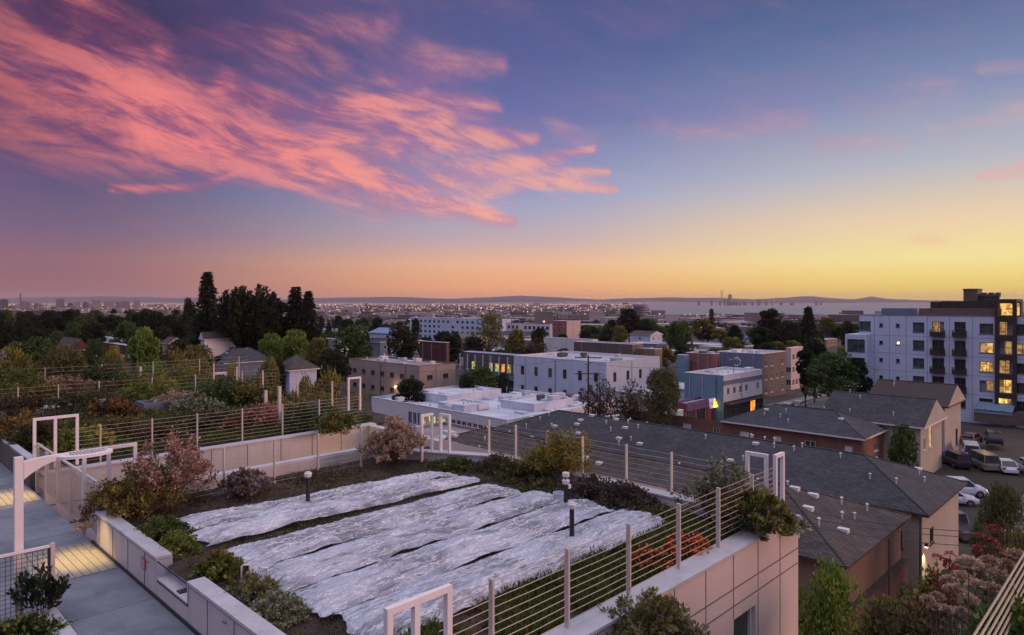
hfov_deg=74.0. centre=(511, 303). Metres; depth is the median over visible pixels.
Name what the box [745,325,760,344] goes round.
tree
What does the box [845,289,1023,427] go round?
apartment building
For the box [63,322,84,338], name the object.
tree
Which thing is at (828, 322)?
tree
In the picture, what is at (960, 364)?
window
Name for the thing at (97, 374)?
shrub
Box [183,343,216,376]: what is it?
tree
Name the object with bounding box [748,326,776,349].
tree
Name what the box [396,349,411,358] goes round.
tree
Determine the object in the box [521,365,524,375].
window
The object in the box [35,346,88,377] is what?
tree
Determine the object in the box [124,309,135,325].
tree
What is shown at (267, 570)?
water riser
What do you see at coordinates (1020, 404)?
window
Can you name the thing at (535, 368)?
window
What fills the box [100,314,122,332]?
tree
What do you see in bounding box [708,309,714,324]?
conifer
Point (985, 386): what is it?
window
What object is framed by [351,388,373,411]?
tree
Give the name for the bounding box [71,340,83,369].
tree
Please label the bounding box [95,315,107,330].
tree
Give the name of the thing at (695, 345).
house
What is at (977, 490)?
parked car
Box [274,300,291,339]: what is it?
tree
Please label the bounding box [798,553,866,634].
tree
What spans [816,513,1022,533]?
overhead wire
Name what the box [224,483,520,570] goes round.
row cover
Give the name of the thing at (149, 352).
tree
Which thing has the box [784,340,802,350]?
tree
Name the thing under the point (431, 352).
building
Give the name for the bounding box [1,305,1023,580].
ground
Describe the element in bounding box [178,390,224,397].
flower heap
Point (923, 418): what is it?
building
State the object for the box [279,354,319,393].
building
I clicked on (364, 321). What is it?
tree
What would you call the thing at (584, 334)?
tree
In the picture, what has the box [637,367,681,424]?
tree
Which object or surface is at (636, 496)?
silvery shrub
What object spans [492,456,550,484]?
heath shrub
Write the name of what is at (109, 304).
tower
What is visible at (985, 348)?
window
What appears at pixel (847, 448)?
window
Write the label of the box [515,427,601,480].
yellow shrub
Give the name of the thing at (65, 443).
shrub
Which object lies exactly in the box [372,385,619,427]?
building
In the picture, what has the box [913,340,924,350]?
window
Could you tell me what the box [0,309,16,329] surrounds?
tree
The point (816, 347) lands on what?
tree
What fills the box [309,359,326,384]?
tree
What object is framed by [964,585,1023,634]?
terrace shrub
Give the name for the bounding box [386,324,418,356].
tree
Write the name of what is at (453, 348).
overhead wire
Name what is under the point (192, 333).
tree
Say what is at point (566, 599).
cable fence
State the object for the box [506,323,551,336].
building
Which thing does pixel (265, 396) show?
stake
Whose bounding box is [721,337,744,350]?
tree
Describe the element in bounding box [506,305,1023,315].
water
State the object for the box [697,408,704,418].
window
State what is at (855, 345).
window
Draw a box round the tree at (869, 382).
[843,358,873,392]
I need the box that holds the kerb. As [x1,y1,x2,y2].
[37,607,76,634]
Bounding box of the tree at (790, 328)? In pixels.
[779,320,800,345]
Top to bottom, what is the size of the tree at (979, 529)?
7.463 m
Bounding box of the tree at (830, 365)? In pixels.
[803,351,860,397]
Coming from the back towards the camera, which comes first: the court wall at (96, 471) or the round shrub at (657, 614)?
the court wall at (96, 471)
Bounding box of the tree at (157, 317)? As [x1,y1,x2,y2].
[145,310,165,329]
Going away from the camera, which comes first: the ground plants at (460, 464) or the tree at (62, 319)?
the ground plants at (460, 464)
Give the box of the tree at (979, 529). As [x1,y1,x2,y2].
[963,521,995,584]
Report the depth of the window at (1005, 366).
111.81 m
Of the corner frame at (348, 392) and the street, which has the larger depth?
the street
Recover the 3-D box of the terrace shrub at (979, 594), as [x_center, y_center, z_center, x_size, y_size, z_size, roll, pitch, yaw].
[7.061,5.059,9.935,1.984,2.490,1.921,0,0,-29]
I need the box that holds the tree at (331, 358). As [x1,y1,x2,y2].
[320,348,352,386]
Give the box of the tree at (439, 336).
[434,331,448,341]
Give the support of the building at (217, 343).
on the ground at (1013, 445)
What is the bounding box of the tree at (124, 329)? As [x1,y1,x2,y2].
[108,321,140,343]
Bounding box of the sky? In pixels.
[0,0,1023,300]
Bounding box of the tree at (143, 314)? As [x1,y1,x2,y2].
[136,308,154,326]
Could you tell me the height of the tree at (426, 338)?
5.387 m
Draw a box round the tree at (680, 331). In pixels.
[664,321,686,348]
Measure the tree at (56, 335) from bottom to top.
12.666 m
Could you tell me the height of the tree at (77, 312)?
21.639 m
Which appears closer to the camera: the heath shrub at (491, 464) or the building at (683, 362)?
the heath shrub at (491, 464)
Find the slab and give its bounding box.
[0,403,76,418]
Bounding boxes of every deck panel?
[0,486,39,506]
[24,541,115,581]
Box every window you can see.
[408,411,411,424]
[412,412,416,425]
[494,363,498,371]
[501,364,504,372]
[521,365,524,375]
[533,367,537,376]
[548,368,551,377]
[562,369,566,379]
[578,371,581,381]
[593,372,597,382]
[613,372,616,382]
[626,370,629,380]
[639,369,641,378]
[683,423,690,428]
[687,410,694,417]
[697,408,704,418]
[707,407,713,419]
[727,405,731,417]
[733,404,737,415]
[734,607,751,634]
[739,403,743,413]
[740,431,748,436]
[745,401,749,411]
[751,400,754,410]
[756,399,759,408]
[775,436,780,441]
[786,367,790,372]
[805,440,814,446]
[845,446,851,451]
[847,339,864,352]
[847,357,864,368]
[860,321,870,331]
[874,442,878,452]
[912,322,924,332]
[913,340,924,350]
[913,358,923,368]
[913,376,923,381]
[929,427,932,447]
[930,527,934,546]
[932,322,943,331]
[932,340,943,349]
[932,358,943,368]
[932,376,943,382]
[955,322,965,332]
[955,340,965,350]
[955,359,965,369]
[955,377,965,388]
[961,396,965,408]
[979,398,992,401]
[980,324,993,334]
[980,342,993,353]
[980,361,992,372]
[980,380,992,391]
[999,321,1011,335]
[999,341,1011,354]
[999,360,1011,374]
[999,379,1011,393]
[999,398,1010,403]
[1017,324,1023,335]
[1017,344,1023,354]
[1017,363,1023,374]
[1017,383,1023,394]
[1017,401,1023,412]
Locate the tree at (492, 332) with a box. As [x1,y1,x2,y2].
[470,313,505,351]
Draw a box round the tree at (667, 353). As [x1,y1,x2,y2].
[662,348,676,367]
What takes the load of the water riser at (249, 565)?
on the soil at (178, 568)
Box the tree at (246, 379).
[223,358,252,384]
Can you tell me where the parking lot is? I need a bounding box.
[1005,494,1023,542]
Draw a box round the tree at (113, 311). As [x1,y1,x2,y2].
[110,308,116,313]
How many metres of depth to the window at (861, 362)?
125.23 m
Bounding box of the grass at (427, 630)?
[377,511,738,634]
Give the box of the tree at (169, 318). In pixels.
[164,314,176,327]
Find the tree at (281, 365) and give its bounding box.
[272,358,286,393]
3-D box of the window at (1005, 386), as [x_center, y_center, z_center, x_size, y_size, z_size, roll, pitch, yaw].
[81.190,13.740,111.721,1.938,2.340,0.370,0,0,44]
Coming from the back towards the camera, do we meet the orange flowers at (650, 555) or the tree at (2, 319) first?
the tree at (2, 319)
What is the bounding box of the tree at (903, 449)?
[887,423,919,466]
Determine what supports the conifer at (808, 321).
on the ground at (1013, 445)
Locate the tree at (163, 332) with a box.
[153,325,171,353]
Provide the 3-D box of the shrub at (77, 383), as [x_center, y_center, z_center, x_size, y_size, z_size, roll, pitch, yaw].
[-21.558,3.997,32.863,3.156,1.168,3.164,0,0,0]
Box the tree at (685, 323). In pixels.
[671,320,694,346]
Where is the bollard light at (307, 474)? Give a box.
[304,471,311,502]
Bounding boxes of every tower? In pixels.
[0,299,7,308]
[21,300,26,307]
[26,302,31,307]
[56,298,63,307]
[74,302,79,308]
[83,302,88,307]
[92,299,100,308]
[104,300,114,308]
[115,302,120,307]
[122,301,129,309]
[134,300,139,308]
[632,304,647,316]
[728,294,731,304]
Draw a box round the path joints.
[0,474,151,622]
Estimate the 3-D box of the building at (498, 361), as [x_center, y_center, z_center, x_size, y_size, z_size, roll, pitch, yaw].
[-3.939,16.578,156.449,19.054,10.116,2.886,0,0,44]
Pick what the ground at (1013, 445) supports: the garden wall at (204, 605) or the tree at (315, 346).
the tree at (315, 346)
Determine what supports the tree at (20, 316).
on the ground at (1013, 445)
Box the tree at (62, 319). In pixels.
[54,309,79,336]
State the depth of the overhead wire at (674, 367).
107.92 m
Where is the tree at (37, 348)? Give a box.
[17,335,53,371]
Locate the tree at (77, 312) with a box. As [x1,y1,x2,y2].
[69,308,84,319]
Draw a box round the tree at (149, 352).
[125,326,161,370]
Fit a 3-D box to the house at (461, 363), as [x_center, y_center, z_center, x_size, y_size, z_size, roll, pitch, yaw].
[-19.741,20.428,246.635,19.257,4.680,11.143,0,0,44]
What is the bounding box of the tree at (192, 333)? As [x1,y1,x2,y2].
[187,325,212,344]
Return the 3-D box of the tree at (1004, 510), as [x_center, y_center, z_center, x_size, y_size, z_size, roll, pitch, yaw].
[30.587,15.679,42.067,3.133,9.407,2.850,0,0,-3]
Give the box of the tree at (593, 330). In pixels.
[579,325,601,340]
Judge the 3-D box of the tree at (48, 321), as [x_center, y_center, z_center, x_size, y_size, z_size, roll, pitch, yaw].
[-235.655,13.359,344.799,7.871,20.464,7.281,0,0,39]
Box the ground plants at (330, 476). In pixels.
[276,466,371,491]
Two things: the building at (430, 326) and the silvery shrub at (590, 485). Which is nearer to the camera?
the silvery shrub at (590, 485)
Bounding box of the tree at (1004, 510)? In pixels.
[973,479,1023,580]
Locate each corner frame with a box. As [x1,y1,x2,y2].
[33,414,78,467]
[82,442,136,507]
[347,377,360,410]
[383,583,452,634]
[420,413,450,461]
[745,451,784,500]
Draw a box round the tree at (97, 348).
[83,338,107,371]
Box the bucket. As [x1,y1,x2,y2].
[553,488,563,503]
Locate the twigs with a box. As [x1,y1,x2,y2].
[172,550,281,606]
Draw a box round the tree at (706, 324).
[690,318,715,341]
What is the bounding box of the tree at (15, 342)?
[0,341,22,374]
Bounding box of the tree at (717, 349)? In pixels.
[707,347,722,352]
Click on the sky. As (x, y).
(442, 149)
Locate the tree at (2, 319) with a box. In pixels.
[0,310,4,327]
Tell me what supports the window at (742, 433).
in the building at (824, 428)
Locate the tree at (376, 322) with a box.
[369,317,382,330]
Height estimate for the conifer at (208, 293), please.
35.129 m
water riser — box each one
[241,564,250,577]
[258,567,268,578]
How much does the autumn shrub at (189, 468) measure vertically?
1.839 m
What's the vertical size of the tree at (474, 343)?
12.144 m
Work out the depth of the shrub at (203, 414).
24.17 m
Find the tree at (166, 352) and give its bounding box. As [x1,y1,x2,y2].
[159,340,174,365]
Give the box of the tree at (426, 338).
[418,337,433,340]
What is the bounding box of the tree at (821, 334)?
[809,330,824,343]
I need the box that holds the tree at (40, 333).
[29,329,45,338]
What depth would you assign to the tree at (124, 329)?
223.85 m
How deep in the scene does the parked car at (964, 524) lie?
57.58 m
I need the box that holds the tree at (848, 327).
[840,320,855,345]
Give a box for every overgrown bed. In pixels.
[0,367,251,404]
[0,386,310,429]
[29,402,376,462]
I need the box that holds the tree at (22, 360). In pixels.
[0,342,50,380]
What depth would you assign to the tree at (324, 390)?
51.99 m
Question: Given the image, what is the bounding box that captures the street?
[806,396,828,407]
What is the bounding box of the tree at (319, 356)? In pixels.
[316,349,325,376]
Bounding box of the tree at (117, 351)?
[106,348,124,369]
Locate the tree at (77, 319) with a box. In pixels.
[69,316,87,327]
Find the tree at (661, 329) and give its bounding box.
[654,325,667,335]
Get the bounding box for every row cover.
[168,471,457,532]
[189,476,479,546]
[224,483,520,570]
[247,490,559,592]
[290,499,614,616]
[334,508,671,634]
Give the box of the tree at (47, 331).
[42,328,58,336]
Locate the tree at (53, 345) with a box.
[43,337,62,369]
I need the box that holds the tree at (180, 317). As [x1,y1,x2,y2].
[177,313,195,323]
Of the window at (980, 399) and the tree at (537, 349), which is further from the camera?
the tree at (537, 349)
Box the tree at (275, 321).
[247,305,281,349]
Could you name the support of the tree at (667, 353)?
on the ground at (1013, 445)
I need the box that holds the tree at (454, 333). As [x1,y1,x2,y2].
[450,330,461,352]
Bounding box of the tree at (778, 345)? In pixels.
[771,341,786,350]
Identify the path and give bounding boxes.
[0,462,194,634]
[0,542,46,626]
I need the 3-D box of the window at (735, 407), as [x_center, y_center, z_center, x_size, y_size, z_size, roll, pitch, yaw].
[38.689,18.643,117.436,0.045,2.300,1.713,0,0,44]
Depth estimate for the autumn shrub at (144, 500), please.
14.01 m
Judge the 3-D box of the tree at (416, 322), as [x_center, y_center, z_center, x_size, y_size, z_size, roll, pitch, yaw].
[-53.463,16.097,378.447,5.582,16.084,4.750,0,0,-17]
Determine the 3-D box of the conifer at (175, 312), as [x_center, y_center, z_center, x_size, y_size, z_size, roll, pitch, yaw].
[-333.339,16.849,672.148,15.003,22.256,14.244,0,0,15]
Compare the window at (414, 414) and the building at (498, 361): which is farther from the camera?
the building at (498, 361)
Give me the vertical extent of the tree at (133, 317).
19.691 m
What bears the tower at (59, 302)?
on the ground at (1013, 445)
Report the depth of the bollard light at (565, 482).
14.64 m
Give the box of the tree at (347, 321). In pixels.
[340,318,355,330]
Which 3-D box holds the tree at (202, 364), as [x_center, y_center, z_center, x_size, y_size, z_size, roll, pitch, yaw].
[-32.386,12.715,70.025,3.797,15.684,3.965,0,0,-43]
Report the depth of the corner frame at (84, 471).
14.96 m
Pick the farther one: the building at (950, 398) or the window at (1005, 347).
the window at (1005, 347)
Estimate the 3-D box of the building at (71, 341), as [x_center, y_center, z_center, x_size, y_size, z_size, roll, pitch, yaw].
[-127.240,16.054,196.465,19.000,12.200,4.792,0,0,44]
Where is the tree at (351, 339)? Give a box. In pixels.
[331,324,373,366]
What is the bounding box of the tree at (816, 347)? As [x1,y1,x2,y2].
[799,338,826,402]
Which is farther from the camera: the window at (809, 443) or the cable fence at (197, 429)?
the window at (809, 443)
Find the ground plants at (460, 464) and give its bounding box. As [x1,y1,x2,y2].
[422,455,482,473]
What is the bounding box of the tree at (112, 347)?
[105,345,125,364]
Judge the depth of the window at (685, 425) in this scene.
88.08 m
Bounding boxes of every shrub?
[0,361,53,393]
[0,376,74,399]
[0,393,50,417]
[0,407,43,438]
[0,612,78,634]
[2,416,74,448]
[6,561,71,616]
[39,374,100,395]
[41,424,102,453]
[45,384,121,415]
[64,362,131,386]
[70,420,116,450]
[70,477,158,531]
[80,460,186,518]
[81,394,145,418]
[89,371,143,398]
[94,413,150,436]
[114,375,178,403]
[123,368,180,393]
[124,423,186,441]
[126,425,219,513]
[133,514,200,541]
[147,529,202,561]
[148,388,192,407]
[150,363,211,390]
[164,393,232,412]
[169,407,235,429]
[187,547,245,581]
[188,375,257,404]
[216,410,265,431]
[217,467,276,497]
[220,381,287,406]
[221,589,314,630]
[224,569,283,604]
[243,401,283,426]
[268,396,310,410]
[274,398,332,429]
[309,407,360,435]
[355,413,427,464]
[467,451,512,475]
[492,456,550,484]
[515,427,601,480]
[553,473,621,506]
[591,479,667,510]
[598,586,710,634]
[667,468,741,520]
[710,486,797,541]
[787,508,813,534]
[842,584,945,634]
[863,595,954,634]
[894,560,977,620]
[919,546,1023,634]
[929,523,1005,625]
[939,562,1022,634]
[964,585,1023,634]
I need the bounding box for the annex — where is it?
[610,382,683,410]
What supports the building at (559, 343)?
on the ground at (1013, 445)
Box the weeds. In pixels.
[127,459,733,634]
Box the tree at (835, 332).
[829,325,847,341]
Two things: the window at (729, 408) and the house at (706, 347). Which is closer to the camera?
the window at (729, 408)
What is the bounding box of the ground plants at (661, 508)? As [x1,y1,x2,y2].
[633,503,702,521]
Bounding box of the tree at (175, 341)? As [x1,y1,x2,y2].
[168,338,187,353]
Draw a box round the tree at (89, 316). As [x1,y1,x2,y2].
[84,312,95,321]
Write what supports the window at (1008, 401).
in the apartment building at (971, 345)
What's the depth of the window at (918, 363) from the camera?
120.68 m
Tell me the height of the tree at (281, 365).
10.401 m
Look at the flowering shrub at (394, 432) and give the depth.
18.64 m
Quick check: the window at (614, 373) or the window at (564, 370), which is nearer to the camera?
the window at (614, 373)
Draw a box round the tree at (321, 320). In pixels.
[318,316,324,331]
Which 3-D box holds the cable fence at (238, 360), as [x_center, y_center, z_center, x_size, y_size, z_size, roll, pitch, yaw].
[-21.587,4.000,37.973,0.070,1.300,14.000,0,0,44]
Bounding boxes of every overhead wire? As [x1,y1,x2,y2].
[336,358,580,371]
[377,339,540,348]
[590,360,732,367]
[814,527,1009,547]
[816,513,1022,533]
[816,519,1020,538]
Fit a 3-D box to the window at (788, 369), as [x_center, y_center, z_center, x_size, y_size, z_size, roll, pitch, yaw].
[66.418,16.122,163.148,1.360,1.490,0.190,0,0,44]
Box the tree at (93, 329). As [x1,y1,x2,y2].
[76,319,106,361]
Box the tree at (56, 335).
[47,331,63,349]
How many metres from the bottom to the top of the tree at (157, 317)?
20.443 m
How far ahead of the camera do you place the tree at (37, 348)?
118.76 m
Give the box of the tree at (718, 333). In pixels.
[710,329,726,342]
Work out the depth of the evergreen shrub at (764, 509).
12.60 m
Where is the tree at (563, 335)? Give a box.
[557,333,567,337]
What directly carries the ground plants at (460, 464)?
on the soil at (178, 568)
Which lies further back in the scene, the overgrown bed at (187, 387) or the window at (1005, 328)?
the window at (1005, 328)
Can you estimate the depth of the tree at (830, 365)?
120.80 m
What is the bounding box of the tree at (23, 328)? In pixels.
[12,318,36,345]
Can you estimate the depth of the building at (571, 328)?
365.68 m
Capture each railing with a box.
[0,542,54,619]
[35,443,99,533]
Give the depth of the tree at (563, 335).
276.40 m
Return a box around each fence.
[0,369,277,403]
[27,357,247,378]
[72,396,362,462]
[152,422,400,505]
[192,362,344,408]
[439,468,772,634]
[471,418,759,497]
[973,552,1023,634]
[974,409,1023,426]
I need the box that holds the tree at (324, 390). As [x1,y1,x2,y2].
[299,364,351,406]
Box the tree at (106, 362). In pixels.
[92,352,129,377]
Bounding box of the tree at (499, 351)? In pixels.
[495,349,504,352]
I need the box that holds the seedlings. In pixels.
[199,470,618,634]
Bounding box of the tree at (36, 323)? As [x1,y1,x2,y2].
[29,314,44,330]
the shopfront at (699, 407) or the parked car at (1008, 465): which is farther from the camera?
the shopfront at (699, 407)
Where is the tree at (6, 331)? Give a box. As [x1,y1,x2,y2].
[0,321,16,347]
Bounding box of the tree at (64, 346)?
[59,344,72,356]
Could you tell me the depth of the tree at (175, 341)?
169.42 m
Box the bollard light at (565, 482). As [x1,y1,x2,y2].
[562,472,570,509]
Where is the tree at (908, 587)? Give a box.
[896,580,914,607]
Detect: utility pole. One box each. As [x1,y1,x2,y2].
[575,355,601,413]
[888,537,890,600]
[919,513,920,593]
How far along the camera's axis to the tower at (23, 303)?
4570.14 m
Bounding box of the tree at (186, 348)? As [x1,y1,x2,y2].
[179,344,214,362]
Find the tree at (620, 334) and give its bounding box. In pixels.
[611,325,628,341]
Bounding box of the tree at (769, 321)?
[757,308,783,341]
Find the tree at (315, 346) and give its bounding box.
[304,336,328,360]
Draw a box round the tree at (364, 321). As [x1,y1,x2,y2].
[357,317,371,326]
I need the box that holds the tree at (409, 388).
[391,378,425,401]
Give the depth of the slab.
26.60 m
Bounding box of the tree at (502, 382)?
[495,372,512,392]
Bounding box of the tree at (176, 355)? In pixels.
[163,346,198,371]
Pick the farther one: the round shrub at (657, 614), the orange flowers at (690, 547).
the orange flowers at (690, 547)
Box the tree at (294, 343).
[279,329,307,360]
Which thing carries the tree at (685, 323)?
on the ground at (1013, 445)
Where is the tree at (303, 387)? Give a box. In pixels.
[287,372,314,397]
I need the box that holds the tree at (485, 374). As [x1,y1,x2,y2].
[460,366,496,387]
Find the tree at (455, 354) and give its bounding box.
[440,333,462,364]
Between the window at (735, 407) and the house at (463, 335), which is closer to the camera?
the window at (735, 407)
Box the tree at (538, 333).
[531,327,546,350]
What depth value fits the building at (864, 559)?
42.88 m
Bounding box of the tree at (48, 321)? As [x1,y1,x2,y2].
[41,310,55,330]
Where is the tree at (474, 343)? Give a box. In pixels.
[464,336,484,351]
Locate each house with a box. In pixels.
[365,338,402,356]
[393,348,418,358]
[456,357,462,365]
[459,333,486,350]
[487,335,507,347]
[501,338,531,347]
[503,331,543,338]
[629,330,663,341]
[629,341,669,348]
[665,349,706,362]
[683,342,722,348]
[699,345,731,349]
[740,331,748,341]
[824,338,836,346]
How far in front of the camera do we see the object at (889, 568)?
36.96 m
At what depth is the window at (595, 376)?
130.90 m
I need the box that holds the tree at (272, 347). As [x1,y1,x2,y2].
[258,332,283,360]
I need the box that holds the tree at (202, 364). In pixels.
[183,351,212,378]
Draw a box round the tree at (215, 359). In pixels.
[213,355,221,362]
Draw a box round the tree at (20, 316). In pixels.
[12,311,32,336]
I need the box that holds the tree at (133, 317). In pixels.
[130,311,145,325]
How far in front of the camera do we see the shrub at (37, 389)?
30.22 m
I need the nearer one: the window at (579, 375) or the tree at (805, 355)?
the tree at (805, 355)
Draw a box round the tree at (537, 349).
[524,338,547,353]
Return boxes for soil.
[100,446,739,634]
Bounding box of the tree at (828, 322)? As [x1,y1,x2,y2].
[819,317,837,337]
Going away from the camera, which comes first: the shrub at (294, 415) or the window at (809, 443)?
the shrub at (294, 415)
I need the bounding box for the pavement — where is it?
[764,393,826,405]
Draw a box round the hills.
[0,296,1023,304]
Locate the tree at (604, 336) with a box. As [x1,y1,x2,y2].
[599,327,613,341]
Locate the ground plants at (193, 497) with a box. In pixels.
[160,488,217,509]
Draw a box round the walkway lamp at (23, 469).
[13,448,112,621]
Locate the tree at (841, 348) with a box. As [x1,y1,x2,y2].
[837,345,844,360]
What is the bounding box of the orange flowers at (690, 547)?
[663,529,713,559]
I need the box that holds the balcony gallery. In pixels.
[459,354,513,387]
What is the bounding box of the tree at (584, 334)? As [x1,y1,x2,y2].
[578,330,592,338]
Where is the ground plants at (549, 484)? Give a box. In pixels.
[512,476,561,493]
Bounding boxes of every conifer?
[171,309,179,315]
[184,271,232,348]
[277,286,310,345]
[293,291,327,345]
[324,321,331,334]
[331,315,342,328]
[604,319,616,328]
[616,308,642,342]
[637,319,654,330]
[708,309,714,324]
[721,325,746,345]
[798,306,819,345]
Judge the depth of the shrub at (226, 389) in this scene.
28.93 m
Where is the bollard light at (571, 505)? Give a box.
[567,501,575,536]
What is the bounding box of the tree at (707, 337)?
[693,328,714,341]
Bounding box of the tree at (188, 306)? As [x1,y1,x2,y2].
[182,297,194,325]
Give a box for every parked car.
[782,402,796,405]
[792,400,807,406]
[942,450,971,468]
[948,476,988,497]
[958,492,979,506]
[958,510,974,540]
[960,432,982,443]
[960,440,979,452]
[968,449,1000,470]
[983,429,1003,445]
[999,458,1019,473]
[1015,457,1023,474]
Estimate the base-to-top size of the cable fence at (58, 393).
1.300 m
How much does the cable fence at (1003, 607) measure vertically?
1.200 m
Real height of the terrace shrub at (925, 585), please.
1.717 m
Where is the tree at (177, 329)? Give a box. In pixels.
[169,321,187,341]
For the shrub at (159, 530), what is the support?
on the soil at (178, 568)
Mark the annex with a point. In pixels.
(681, 384)
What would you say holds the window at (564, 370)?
in the building at (552, 376)
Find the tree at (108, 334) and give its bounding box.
[85,331,113,344]
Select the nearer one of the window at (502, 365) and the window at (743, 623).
the window at (743, 623)
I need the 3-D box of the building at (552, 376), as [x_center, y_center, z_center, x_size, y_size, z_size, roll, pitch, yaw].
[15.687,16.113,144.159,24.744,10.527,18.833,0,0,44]
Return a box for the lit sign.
[709,398,717,407]
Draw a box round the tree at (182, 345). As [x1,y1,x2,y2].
[173,339,189,362]
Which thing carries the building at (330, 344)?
on the ground at (1013, 445)
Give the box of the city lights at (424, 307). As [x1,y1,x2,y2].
[8,303,747,331]
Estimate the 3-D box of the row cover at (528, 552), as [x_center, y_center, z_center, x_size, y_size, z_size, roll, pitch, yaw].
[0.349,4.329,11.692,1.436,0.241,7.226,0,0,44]
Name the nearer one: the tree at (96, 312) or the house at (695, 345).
the house at (695, 345)
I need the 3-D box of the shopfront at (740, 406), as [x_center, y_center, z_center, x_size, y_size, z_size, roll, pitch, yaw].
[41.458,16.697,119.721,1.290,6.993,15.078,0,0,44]
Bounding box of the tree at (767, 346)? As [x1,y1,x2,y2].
[760,341,775,349]
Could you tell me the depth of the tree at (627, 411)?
92.32 m
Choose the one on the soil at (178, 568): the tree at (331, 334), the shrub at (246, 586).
the shrub at (246, 586)
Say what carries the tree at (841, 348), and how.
on the ground at (1013, 445)
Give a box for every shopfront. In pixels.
[686,400,713,419]
[723,374,768,418]
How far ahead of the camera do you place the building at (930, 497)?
53.24 m
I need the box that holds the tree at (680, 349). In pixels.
[673,344,688,355]
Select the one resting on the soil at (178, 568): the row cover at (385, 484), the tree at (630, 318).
the row cover at (385, 484)
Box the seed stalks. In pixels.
[704,452,749,529]
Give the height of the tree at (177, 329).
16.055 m
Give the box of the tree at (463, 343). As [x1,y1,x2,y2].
[461,336,472,349]
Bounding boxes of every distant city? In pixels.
[0,303,856,338]
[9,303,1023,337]
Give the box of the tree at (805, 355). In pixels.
[795,347,814,406]
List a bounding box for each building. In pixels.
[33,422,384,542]
[54,336,86,359]
[94,335,122,360]
[102,342,126,358]
[122,353,162,372]
[160,336,179,360]
[199,331,230,357]
[215,362,227,380]
[216,347,269,384]
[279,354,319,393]
[326,338,347,351]
[349,356,455,395]
[368,327,399,356]
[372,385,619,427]
[408,422,479,437]
[410,316,510,339]
[419,341,449,361]
[442,426,911,634]
[442,440,800,634]
[463,351,521,387]
[490,409,967,586]
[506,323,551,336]
[514,351,659,398]
[544,337,597,351]
[552,320,580,337]
[574,341,642,354]
[633,404,887,458]
[638,347,661,369]
[665,409,683,415]
[672,396,709,418]
[677,354,688,382]
[684,367,761,420]
[685,351,719,370]
[716,349,785,398]
[786,346,802,389]
[822,389,946,472]
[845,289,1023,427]
[870,379,965,450]
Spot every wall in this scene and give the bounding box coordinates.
[0,436,40,489]
[40,422,456,537]
[91,511,285,634]
[100,448,372,508]
[373,449,738,524]
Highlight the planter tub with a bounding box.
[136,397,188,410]
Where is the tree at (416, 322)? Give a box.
[411,318,420,337]
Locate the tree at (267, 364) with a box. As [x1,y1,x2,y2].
[248,352,280,392]
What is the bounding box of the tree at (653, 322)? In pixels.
[643,318,658,330]
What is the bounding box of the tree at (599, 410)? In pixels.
[579,375,620,416]
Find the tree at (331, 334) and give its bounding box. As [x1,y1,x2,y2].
[326,331,339,337]
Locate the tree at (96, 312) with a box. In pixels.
[92,309,104,321]
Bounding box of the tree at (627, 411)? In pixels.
[614,379,645,420]
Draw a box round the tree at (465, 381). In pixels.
[458,373,474,388]
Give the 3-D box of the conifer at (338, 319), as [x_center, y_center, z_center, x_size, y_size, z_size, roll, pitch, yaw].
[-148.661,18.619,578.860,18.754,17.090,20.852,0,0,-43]
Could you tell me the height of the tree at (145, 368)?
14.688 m
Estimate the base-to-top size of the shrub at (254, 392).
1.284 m
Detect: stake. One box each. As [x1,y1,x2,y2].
[264,390,267,403]
[277,386,281,427]
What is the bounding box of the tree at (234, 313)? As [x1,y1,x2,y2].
[210,284,283,349]
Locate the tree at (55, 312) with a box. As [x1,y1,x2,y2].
[45,310,59,328]
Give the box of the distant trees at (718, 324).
[6,305,858,337]
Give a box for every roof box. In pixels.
[418,385,500,402]
[438,398,488,411]
[500,392,573,411]
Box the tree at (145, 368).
[133,359,167,376]
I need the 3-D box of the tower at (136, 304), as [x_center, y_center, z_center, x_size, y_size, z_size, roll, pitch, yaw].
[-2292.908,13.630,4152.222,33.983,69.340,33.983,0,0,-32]
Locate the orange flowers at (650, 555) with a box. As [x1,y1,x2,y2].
[631,543,681,570]
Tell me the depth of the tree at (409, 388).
111.11 m
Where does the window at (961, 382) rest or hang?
in the apartment building at (971, 345)
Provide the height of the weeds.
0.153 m
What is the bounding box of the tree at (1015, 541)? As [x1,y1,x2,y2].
[995,520,1023,602]
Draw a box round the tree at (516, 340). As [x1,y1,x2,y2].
[505,328,525,353]

